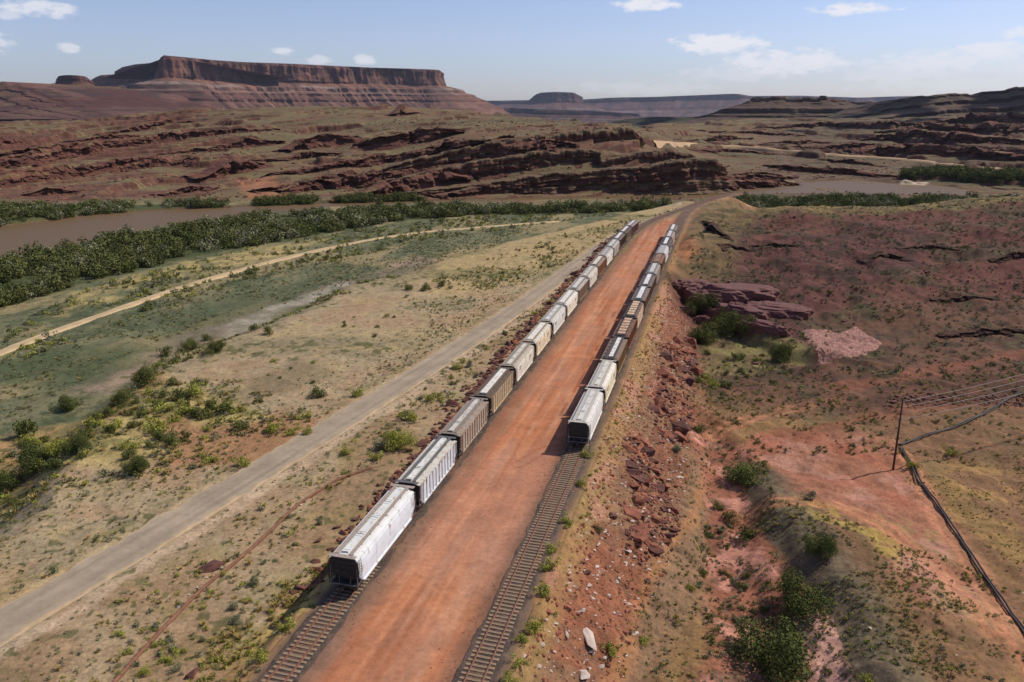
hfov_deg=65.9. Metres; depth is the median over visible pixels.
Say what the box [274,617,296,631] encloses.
shrub
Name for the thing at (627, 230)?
hopper car
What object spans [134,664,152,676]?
shrub
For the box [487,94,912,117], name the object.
mesa
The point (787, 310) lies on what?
rock outcrop
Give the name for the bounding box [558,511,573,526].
shrub
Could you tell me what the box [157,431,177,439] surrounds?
shrub
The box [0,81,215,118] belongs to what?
foothill
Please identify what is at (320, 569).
boulder
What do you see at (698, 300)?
bush
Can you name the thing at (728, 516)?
shrub
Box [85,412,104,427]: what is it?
shrub
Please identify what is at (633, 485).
boulder
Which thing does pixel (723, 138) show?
rock ledge
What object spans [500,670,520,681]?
shrub
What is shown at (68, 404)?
bush
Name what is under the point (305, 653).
railway track
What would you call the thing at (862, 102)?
mesa
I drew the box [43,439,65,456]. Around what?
bush
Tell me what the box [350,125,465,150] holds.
rock ledge
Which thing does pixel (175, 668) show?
shrub
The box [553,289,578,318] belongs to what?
hopper car
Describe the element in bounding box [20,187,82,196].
rock ledge
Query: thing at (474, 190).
rock ledge
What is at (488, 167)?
cliff
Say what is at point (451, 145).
rock ledge
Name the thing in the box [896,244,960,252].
rock ledge
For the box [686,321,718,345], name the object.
bush
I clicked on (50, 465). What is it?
shrub
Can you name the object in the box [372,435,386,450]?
shrub
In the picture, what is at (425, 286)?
shrub
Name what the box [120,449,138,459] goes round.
shrub
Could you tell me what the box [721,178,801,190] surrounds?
rock ledge
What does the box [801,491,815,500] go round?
shrub
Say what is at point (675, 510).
boulder
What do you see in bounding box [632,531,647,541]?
boulder
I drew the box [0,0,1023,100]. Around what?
sky
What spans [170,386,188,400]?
shrub
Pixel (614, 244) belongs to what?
hopper car
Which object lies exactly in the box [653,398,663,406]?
boulder
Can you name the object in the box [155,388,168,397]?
shrub
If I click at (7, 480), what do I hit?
bush
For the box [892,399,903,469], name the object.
utility pole
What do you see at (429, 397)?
shrub
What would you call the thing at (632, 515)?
boulder
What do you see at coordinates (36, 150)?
rock ledge
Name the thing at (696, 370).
boulder
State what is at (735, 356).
shrub
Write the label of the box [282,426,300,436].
shrub
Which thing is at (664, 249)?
hopper car
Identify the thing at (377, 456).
shrub
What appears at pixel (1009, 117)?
rock ledge
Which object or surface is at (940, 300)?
rock ledge
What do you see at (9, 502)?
shrub
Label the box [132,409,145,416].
shrub
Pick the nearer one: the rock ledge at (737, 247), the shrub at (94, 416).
the shrub at (94, 416)
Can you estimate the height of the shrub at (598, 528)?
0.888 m
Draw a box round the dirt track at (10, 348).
[0,221,560,355]
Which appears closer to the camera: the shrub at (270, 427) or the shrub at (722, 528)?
the shrub at (722, 528)
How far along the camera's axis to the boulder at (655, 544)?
98.48 m
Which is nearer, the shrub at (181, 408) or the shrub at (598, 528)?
the shrub at (598, 528)
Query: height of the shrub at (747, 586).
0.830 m
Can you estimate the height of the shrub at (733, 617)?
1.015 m
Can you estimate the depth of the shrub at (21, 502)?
111.44 m
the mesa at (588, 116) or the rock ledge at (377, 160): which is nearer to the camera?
the rock ledge at (377, 160)
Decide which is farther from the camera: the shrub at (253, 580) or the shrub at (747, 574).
the shrub at (747, 574)
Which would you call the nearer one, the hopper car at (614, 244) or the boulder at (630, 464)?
the boulder at (630, 464)
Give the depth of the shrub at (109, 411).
132.28 m
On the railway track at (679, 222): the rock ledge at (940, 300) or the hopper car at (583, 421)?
the hopper car at (583, 421)
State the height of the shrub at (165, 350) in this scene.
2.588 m
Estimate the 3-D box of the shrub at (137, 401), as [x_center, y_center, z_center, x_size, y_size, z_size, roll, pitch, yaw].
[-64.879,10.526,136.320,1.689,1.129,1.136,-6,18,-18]
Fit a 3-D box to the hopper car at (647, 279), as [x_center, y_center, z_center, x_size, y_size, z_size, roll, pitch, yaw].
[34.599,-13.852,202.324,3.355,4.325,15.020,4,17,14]
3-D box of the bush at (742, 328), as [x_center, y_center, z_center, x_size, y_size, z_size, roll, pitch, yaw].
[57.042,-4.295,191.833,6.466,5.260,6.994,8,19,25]
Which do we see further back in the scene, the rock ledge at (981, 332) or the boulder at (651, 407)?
the rock ledge at (981, 332)
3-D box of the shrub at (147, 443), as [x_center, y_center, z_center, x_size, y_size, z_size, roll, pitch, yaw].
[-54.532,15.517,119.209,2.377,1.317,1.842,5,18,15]
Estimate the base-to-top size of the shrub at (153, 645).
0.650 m
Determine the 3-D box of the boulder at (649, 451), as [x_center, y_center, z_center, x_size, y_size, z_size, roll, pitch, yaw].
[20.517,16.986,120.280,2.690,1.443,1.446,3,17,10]
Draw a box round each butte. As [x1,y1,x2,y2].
[55,75,94,85]
[519,92,608,111]
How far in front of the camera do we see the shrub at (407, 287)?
219.08 m
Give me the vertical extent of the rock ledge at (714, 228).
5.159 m
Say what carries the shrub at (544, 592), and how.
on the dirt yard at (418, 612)
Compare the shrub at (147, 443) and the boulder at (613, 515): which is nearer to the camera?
the boulder at (613, 515)
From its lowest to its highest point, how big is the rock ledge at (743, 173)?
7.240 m
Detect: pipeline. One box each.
[112,466,372,681]
[898,389,1023,445]
[899,447,1023,633]
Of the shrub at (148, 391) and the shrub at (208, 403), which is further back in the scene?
the shrub at (148, 391)
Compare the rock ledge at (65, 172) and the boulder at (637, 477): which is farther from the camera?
the rock ledge at (65, 172)
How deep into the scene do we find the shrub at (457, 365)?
154.80 m
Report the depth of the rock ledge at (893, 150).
784.65 m
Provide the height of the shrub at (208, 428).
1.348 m
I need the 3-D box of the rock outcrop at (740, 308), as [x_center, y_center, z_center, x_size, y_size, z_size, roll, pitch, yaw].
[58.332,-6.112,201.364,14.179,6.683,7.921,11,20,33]
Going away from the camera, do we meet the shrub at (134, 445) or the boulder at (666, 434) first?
the shrub at (134, 445)
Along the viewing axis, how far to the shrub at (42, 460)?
119.76 m
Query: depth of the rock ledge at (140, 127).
976.68 m
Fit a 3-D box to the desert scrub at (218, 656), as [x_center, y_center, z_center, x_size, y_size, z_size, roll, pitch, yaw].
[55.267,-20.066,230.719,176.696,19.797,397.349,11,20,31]
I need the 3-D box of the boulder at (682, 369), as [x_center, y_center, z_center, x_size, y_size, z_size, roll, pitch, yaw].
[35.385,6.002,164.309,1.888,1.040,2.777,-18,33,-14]
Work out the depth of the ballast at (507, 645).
84.38 m
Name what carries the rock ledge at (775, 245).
on the ground at (880, 500)
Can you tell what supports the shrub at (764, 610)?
on the ground at (880, 500)
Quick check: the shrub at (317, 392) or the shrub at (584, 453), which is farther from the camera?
the shrub at (317, 392)
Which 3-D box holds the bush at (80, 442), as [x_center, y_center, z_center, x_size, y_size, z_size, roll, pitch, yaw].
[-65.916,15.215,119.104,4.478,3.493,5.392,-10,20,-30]
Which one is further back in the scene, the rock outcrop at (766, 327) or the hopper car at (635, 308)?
the rock outcrop at (766, 327)
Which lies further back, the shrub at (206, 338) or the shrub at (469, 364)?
the shrub at (206, 338)
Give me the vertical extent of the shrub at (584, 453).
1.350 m
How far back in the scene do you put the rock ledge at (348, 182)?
542.32 m
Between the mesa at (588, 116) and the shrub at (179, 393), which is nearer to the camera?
the shrub at (179, 393)
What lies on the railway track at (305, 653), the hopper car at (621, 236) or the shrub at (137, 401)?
the hopper car at (621, 236)
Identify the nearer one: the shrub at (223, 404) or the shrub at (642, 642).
the shrub at (642, 642)
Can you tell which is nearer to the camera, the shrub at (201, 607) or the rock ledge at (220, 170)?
the shrub at (201, 607)
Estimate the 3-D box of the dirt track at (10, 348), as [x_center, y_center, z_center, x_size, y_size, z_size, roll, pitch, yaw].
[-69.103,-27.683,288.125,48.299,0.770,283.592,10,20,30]
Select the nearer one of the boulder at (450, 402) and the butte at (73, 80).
the boulder at (450, 402)
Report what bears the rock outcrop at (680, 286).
on the ground at (880, 500)
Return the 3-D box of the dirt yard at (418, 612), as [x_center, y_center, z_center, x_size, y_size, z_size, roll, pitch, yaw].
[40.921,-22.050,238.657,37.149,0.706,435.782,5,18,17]
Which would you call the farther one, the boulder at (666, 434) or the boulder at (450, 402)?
the boulder at (450, 402)
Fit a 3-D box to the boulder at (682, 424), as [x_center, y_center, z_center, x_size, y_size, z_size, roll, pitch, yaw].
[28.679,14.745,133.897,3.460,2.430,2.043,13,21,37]
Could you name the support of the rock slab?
on the ground at (880, 500)
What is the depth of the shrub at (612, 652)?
79.73 m
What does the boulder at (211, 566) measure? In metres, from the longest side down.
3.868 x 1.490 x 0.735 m
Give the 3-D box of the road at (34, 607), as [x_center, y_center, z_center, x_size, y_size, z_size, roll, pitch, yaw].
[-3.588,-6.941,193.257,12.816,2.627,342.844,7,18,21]
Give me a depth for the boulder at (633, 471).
111.63 m
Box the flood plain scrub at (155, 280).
[0,208,631,423]
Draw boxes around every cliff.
[344,148,695,190]
[381,127,645,171]
[393,157,732,195]
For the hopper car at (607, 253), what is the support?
on the railway track at (305, 653)
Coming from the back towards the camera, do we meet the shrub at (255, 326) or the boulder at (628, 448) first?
the shrub at (255, 326)
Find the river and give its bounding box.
[0,180,1022,257]
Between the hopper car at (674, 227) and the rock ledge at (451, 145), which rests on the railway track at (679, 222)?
the hopper car at (674, 227)
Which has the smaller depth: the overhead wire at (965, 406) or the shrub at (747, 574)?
the shrub at (747, 574)
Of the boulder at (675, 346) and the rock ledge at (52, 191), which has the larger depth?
the rock ledge at (52, 191)
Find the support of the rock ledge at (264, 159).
on the ground at (880, 500)
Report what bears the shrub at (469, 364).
on the ground at (880, 500)
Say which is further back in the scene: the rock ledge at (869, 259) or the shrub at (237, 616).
the rock ledge at (869, 259)
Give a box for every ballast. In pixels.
[256,194,732,681]
[451,218,685,681]
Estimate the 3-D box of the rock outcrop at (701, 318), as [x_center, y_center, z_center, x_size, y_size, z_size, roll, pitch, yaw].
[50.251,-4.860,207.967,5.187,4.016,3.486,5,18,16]
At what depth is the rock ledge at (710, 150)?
834.84 m
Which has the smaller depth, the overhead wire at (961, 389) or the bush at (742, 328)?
the overhead wire at (961, 389)
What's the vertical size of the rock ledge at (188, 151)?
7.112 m
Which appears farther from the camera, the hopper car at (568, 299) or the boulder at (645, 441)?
the hopper car at (568, 299)
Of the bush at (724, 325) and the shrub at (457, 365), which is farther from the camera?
the bush at (724, 325)
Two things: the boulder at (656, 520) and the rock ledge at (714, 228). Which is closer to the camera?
the boulder at (656, 520)
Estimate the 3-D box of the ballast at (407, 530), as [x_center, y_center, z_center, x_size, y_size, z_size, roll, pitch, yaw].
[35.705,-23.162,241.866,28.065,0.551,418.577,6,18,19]
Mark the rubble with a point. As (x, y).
(665, 522)
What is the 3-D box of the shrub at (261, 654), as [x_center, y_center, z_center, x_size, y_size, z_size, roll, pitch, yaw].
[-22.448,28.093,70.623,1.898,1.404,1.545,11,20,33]
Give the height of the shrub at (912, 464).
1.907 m
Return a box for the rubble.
[289,202,1023,681]
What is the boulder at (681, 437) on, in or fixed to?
on the ground at (880, 500)
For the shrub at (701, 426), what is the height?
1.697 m
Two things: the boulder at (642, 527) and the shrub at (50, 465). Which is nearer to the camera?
the boulder at (642, 527)
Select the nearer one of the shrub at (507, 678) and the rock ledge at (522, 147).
the shrub at (507, 678)
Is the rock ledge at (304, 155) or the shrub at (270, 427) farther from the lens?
the rock ledge at (304, 155)
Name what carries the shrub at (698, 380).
on the ground at (880, 500)
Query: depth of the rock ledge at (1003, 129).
1057.04 m
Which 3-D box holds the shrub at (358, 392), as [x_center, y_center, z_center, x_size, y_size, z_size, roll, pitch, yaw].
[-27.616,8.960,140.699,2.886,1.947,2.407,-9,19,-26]
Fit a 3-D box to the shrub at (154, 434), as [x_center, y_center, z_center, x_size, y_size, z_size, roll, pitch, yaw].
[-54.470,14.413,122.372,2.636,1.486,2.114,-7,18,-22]
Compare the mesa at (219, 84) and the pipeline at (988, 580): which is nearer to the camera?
the pipeline at (988, 580)
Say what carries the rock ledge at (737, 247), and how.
on the ground at (880, 500)
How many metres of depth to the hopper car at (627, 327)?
159.30 m
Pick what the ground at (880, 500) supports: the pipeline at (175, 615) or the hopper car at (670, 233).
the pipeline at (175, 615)
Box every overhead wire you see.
[902,386,1022,412]
[903,380,1022,406]
[904,393,1022,418]
[907,374,1022,400]
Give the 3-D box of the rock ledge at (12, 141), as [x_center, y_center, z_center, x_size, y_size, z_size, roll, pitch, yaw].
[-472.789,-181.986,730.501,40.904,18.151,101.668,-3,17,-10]
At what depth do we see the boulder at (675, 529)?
102.87 m
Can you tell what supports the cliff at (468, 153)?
on the ground at (880, 500)
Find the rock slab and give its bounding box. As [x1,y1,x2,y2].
[801,326,881,363]
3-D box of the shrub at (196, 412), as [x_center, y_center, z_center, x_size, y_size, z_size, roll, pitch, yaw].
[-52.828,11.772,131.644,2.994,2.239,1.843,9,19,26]
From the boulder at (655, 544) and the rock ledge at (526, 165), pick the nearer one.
the boulder at (655, 544)
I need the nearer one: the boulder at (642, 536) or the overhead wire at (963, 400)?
the boulder at (642, 536)
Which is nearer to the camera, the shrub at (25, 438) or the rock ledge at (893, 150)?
the shrub at (25, 438)
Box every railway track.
[261,194,730,681]
[458,218,684,681]
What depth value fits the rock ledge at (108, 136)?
853.67 m
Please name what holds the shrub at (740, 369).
on the ground at (880, 500)
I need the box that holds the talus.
[0,116,1022,201]
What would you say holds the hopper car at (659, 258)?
on the railway track at (679, 222)
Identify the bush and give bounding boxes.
[0,467,24,490]
[16,439,57,476]
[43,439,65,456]
[48,394,84,412]
[58,433,91,455]
[108,385,136,407]
[119,454,148,475]
[128,361,165,388]
[177,337,201,350]
[202,338,229,356]
[384,428,417,451]
[683,292,720,312]
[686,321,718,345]
[710,306,742,336]
[723,459,769,486]
[729,615,816,681]
[732,314,755,334]
[768,341,795,364]
[775,566,832,622]
[802,531,838,559]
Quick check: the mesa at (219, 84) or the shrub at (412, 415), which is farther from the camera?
the mesa at (219, 84)
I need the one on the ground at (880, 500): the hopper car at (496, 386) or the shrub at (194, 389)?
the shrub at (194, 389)
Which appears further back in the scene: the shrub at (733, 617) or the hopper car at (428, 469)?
the hopper car at (428, 469)
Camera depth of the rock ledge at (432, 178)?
523.15 m
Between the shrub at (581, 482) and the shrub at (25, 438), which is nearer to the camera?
the shrub at (581, 482)
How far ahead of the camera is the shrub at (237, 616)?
80.01 m
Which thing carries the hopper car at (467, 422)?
on the railway track at (305, 653)
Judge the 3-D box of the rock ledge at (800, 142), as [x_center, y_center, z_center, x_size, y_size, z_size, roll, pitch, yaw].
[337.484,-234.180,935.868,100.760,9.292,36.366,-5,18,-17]
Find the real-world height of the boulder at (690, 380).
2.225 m
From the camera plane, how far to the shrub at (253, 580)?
85.50 m
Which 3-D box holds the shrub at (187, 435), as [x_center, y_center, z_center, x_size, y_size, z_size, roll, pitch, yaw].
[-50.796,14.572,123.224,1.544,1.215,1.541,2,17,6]
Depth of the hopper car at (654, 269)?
214.49 m
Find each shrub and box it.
[4,451,13,458]
[4,495,19,506]
[12,418,38,436]
[13,432,35,443]
[14,499,28,505]
[29,438,42,444]
[32,458,46,467]
[38,433,49,441]
[41,458,64,471]
[75,451,86,459]
[78,425,96,438]
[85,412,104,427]
[87,411,101,420]
[99,417,123,430]
[100,424,115,433]
[101,407,116,417]
[111,624,123,638]
[117,439,130,449]
[117,645,132,654]
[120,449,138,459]
[126,419,139,427]
[130,439,143,449]
[132,400,140,404]
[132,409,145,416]
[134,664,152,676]
[138,417,167,433]
[141,386,153,395]
[144,439,159,448]
[151,429,168,438]
[151,639,160,647]
[152,400,174,411]
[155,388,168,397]
[155,648,174,664]
[156,345,172,357]
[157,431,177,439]
[161,435,182,447]
[165,376,180,385]
[165,636,175,643]
[167,414,181,421]
[168,661,180,673]
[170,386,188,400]
[171,645,188,656]
[173,397,195,414]
[180,381,208,398]
[181,431,191,437]
[188,406,202,417]
[198,636,205,641]
[199,603,206,610]
[200,334,216,340]
[200,450,221,465]
[201,423,212,430]
[204,397,219,410]
[208,412,214,417]
[216,400,234,412]
[226,601,238,609]
[229,419,254,430]
[230,614,240,621]
[232,456,250,466]
[233,618,242,625]
[243,594,252,602]
[246,575,259,586]
[248,323,260,330]
[249,648,268,662]
[263,326,273,334]
[266,418,283,433]
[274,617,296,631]
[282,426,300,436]
[298,425,312,434]
[307,384,327,397]
[315,519,322,525]
[340,444,353,454]
[348,386,363,396]
[367,450,384,460]
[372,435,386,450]
[398,409,417,421]
[404,283,412,290]
[420,282,431,290]
[422,392,436,401]
[438,280,445,286]
[450,361,462,369]
[466,360,472,366]
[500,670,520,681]
[509,652,531,668]
[514,633,529,642]
[524,617,544,635]
[531,580,551,597]
[538,556,560,570]
[544,541,561,553]
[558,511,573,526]
[576,476,587,486]
[580,446,593,458]
[594,524,602,533]
[601,641,616,657]
[639,635,652,645]
[673,444,682,451]
[685,583,696,590]
[692,423,706,432]
[693,581,702,587]
[694,375,700,382]
[697,566,709,577]
[706,379,719,387]
[709,500,724,509]
[718,526,724,532]
[720,380,732,388]
[721,510,741,523]
[729,578,737,586]
[730,353,741,360]
[731,614,740,621]
[736,581,744,588]
[737,366,744,372]
[738,523,756,541]
[742,571,751,577]
[743,373,749,378]
[744,581,750,589]
[758,604,767,614]
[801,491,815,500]
[857,672,873,681]
[904,454,922,469]
[941,444,961,456]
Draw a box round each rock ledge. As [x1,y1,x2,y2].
[0,128,279,156]
[0,136,27,149]
[0,140,149,168]
[0,156,199,183]
[0,170,52,188]
[7,148,49,157]
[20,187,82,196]
[68,134,148,141]
[94,119,194,135]
[119,157,172,171]
[148,148,229,156]
[149,186,219,195]
[178,158,268,181]
[211,137,285,148]
[248,158,291,162]
[250,163,508,193]
[264,133,556,175]
[267,173,353,193]
[274,133,364,152]
[288,151,339,159]
[342,170,480,196]
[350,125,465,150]
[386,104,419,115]
[423,183,550,199]
[424,135,523,154]
[471,138,579,160]
[480,148,581,180]
[688,134,753,142]
[688,148,789,155]
[696,129,805,136]
[697,220,733,240]
[719,243,753,251]
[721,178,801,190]
[726,173,798,181]
[727,171,787,176]
[748,242,800,247]
[755,120,923,129]
[759,139,831,145]
[762,164,901,179]
[778,141,1023,151]
[818,158,885,166]
[843,143,1023,160]
[856,253,913,266]
[860,127,1023,145]
[874,120,1023,135]
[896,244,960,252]
[917,111,1023,124]
[929,295,999,303]
[936,327,1023,338]
[988,251,1023,267]
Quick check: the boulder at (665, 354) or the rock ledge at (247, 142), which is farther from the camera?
the rock ledge at (247, 142)
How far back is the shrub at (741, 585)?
96.67 m
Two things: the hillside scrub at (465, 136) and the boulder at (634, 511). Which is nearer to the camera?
the boulder at (634, 511)
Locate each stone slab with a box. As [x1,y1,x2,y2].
[579,670,589,679]
[583,627,596,650]
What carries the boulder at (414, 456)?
on the ground at (880, 500)
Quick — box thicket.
[0,163,1023,306]
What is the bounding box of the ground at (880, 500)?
[0,104,1023,681]
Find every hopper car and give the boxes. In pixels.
[328,483,416,591]
[395,435,457,510]
[438,397,488,458]
[471,366,513,417]
[499,342,534,383]
[520,321,551,358]
[539,304,565,336]
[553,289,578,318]
[566,277,588,301]
[566,388,603,446]
[577,265,597,287]
[585,359,616,404]
[588,256,605,276]
[596,247,613,266]
[600,336,627,374]
[604,239,619,256]
[611,232,625,248]
[612,316,636,351]
[619,226,631,241]
[623,300,643,328]
[624,220,638,233]
[630,286,650,313]
[638,273,655,296]
[645,263,660,284]
[650,253,665,273]
[655,245,668,263]
[659,237,672,254]
[664,230,675,245]
[666,224,678,238]
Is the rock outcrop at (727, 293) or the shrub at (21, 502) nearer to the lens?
the shrub at (21, 502)
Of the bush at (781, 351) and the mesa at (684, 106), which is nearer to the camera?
the bush at (781, 351)
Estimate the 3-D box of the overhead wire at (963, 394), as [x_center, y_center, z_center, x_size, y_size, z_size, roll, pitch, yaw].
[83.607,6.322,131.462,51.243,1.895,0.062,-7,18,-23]
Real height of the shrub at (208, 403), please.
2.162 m
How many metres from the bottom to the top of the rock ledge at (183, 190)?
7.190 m
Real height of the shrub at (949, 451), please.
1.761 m
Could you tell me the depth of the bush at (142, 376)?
146.85 m
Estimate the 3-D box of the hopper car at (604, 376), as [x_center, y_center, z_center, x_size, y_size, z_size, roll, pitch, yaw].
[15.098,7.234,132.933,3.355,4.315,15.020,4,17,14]
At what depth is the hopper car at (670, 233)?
270.63 m
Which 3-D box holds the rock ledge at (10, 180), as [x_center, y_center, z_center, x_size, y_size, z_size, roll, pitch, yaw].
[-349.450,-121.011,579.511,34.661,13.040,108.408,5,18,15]
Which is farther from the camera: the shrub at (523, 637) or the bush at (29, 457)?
the bush at (29, 457)
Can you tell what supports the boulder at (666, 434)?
on the ground at (880, 500)
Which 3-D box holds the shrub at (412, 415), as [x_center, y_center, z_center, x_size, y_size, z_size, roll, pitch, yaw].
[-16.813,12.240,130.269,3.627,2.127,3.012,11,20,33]
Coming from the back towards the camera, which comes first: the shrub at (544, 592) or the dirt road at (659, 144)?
the dirt road at (659, 144)
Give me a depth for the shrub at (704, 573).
99.13 m
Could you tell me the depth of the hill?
2302.24 m
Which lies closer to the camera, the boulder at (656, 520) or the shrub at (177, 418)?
the boulder at (656, 520)
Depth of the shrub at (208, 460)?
114.70 m
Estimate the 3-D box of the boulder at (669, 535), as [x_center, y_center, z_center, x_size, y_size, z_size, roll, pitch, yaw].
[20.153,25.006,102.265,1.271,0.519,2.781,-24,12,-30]
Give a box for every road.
[0,221,642,646]
[653,140,1022,170]
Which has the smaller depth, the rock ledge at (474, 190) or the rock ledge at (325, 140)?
the rock ledge at (474, 190)
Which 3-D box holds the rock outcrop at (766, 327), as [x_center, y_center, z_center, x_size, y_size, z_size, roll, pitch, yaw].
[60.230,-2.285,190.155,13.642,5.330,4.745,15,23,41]
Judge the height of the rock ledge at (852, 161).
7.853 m
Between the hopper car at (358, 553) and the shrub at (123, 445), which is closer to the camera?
the hopper car at (358, 553)
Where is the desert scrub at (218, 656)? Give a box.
[0,198,1023,681]
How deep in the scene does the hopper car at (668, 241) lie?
256.33 m
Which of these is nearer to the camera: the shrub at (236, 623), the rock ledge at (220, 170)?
the shrub at (236, 623)
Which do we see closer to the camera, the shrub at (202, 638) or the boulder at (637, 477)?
the shrub at (202, 638)
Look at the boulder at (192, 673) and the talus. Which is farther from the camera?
the talus
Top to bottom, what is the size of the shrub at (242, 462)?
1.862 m
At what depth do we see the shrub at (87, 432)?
124.53 m
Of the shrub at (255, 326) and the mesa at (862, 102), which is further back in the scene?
the mesa at (862, 102)
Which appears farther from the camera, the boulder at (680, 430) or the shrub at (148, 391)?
the shrub at (148, 391)
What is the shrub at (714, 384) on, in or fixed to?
on the ground at (880, 500)
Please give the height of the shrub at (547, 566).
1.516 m
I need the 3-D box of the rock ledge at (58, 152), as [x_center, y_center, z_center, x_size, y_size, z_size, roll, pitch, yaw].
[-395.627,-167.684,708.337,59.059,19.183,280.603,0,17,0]
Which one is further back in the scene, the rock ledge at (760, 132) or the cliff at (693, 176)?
the rock ledge at (760, 132)
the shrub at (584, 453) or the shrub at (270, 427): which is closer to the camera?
the shrub at (584, 453)
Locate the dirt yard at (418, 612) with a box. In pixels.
[246,193,742,681]
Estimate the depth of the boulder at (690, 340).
185.98 m
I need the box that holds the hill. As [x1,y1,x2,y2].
[605,117,697,125]
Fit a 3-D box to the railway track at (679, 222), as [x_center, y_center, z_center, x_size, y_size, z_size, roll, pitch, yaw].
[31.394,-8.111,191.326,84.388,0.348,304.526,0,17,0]
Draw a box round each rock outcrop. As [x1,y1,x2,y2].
[671,279,709,294]
[679,304,696,317]
[683,282,748,308]
[693,315,710,324]
[712,302,769,320]
[721,283,779,301]
[736,318,789,337]
[746,301,813,319]
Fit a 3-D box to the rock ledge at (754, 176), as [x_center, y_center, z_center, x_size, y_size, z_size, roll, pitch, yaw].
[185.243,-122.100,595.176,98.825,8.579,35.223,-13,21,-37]
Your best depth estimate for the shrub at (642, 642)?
83.59 m
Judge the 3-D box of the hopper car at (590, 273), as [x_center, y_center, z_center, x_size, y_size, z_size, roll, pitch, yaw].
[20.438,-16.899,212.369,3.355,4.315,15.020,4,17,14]
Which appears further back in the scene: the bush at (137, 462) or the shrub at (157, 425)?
the shrub at (157, 425)
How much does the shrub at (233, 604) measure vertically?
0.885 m
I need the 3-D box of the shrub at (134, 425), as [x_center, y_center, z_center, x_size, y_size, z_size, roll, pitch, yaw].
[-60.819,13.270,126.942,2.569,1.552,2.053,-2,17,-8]
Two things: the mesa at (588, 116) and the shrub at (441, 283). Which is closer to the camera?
the shrub at (441, 283)
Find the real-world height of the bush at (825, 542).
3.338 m
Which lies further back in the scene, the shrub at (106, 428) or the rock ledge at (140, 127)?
the rock ledge at (140, 127)
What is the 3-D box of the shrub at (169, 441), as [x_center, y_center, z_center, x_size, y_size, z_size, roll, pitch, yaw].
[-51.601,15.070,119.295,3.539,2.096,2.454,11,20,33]
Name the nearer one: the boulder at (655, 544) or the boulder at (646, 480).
the boulder at (655, 544)
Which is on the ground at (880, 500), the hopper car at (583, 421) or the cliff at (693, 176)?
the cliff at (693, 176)
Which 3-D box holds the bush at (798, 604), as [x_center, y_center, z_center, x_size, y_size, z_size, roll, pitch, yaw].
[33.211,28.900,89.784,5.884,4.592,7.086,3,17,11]
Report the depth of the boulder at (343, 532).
96.38 m
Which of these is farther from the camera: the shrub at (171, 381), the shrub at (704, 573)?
the shrub at (171, 381)
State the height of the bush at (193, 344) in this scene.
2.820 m
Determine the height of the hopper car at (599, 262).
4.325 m
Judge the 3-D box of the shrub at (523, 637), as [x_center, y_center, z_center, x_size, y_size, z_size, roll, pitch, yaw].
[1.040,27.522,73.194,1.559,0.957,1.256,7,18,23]
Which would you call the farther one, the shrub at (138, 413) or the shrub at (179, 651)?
the shrub at (138, 413)
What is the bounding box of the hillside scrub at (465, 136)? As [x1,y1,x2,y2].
[6,116,1018,200]
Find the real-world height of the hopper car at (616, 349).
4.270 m
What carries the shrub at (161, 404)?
on the ground at (880, 500)
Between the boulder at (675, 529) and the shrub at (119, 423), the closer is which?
the boulder at (675, 529)
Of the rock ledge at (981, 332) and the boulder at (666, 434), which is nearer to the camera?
the boulder at (666, 434)
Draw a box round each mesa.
[91,55,514,116]
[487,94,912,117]
[503,108,639,122]
[636,96,857,127]
[825,86,1023,118]
[852,100,887,104]
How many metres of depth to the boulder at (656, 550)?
97.28 m
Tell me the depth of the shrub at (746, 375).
166.36 m
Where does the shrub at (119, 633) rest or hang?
on the ground at (880, 500)
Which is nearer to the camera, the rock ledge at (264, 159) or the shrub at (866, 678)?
the shrub at (866, 678)
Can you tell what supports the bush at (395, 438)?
on the ground at (880, 500)
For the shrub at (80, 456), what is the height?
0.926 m
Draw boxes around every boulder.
[184,667,199,680]
[195,559,224,573]
[294,584,307,591]
[312,567,324,573]
[340,529,347,534]
[411,453,419,459]
[417,439,426,446]
[446,399,457,406]
[465,390,476,393]
[609,512,617,518]
[622,442,638,453]
[623,505,641,518]
[624,513,638,520]
[625,459,645,470]
[626,469,642,474]
[627,483,641,486]
[628,472,651,487]
[631,495,644,504]
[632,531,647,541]
[635,523,648,532]
[636,436,650,446]
[641,447,655,456]
[643,477,653,482]
[647,403,658,412]
[648,546,664,554]
[650,467,661,473]
[651,517,660,522]
[651,542,661,549]
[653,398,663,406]
[653,484,664,491]
[656,368,669,377]
[661,350,674,361]
[663,431,673,437]
[664,533,675,537]
[665,375,676,382]
[666,506,679,513]
[667,527,680,531]
[671,344,680,349]
[672,420,689,434]
[673,335,684,344]
[673,427,683,432]
[673,431,687,440]
[678,365,687,373]
[685,337,695,344]
[686,376,694,385]
[691,366,703,376]
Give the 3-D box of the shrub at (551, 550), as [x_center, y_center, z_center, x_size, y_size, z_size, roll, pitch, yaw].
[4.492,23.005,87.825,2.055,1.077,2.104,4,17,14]
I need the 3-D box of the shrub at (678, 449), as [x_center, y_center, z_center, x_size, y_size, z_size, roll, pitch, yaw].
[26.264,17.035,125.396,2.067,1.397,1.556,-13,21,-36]
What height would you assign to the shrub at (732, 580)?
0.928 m
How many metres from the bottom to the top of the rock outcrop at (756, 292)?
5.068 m

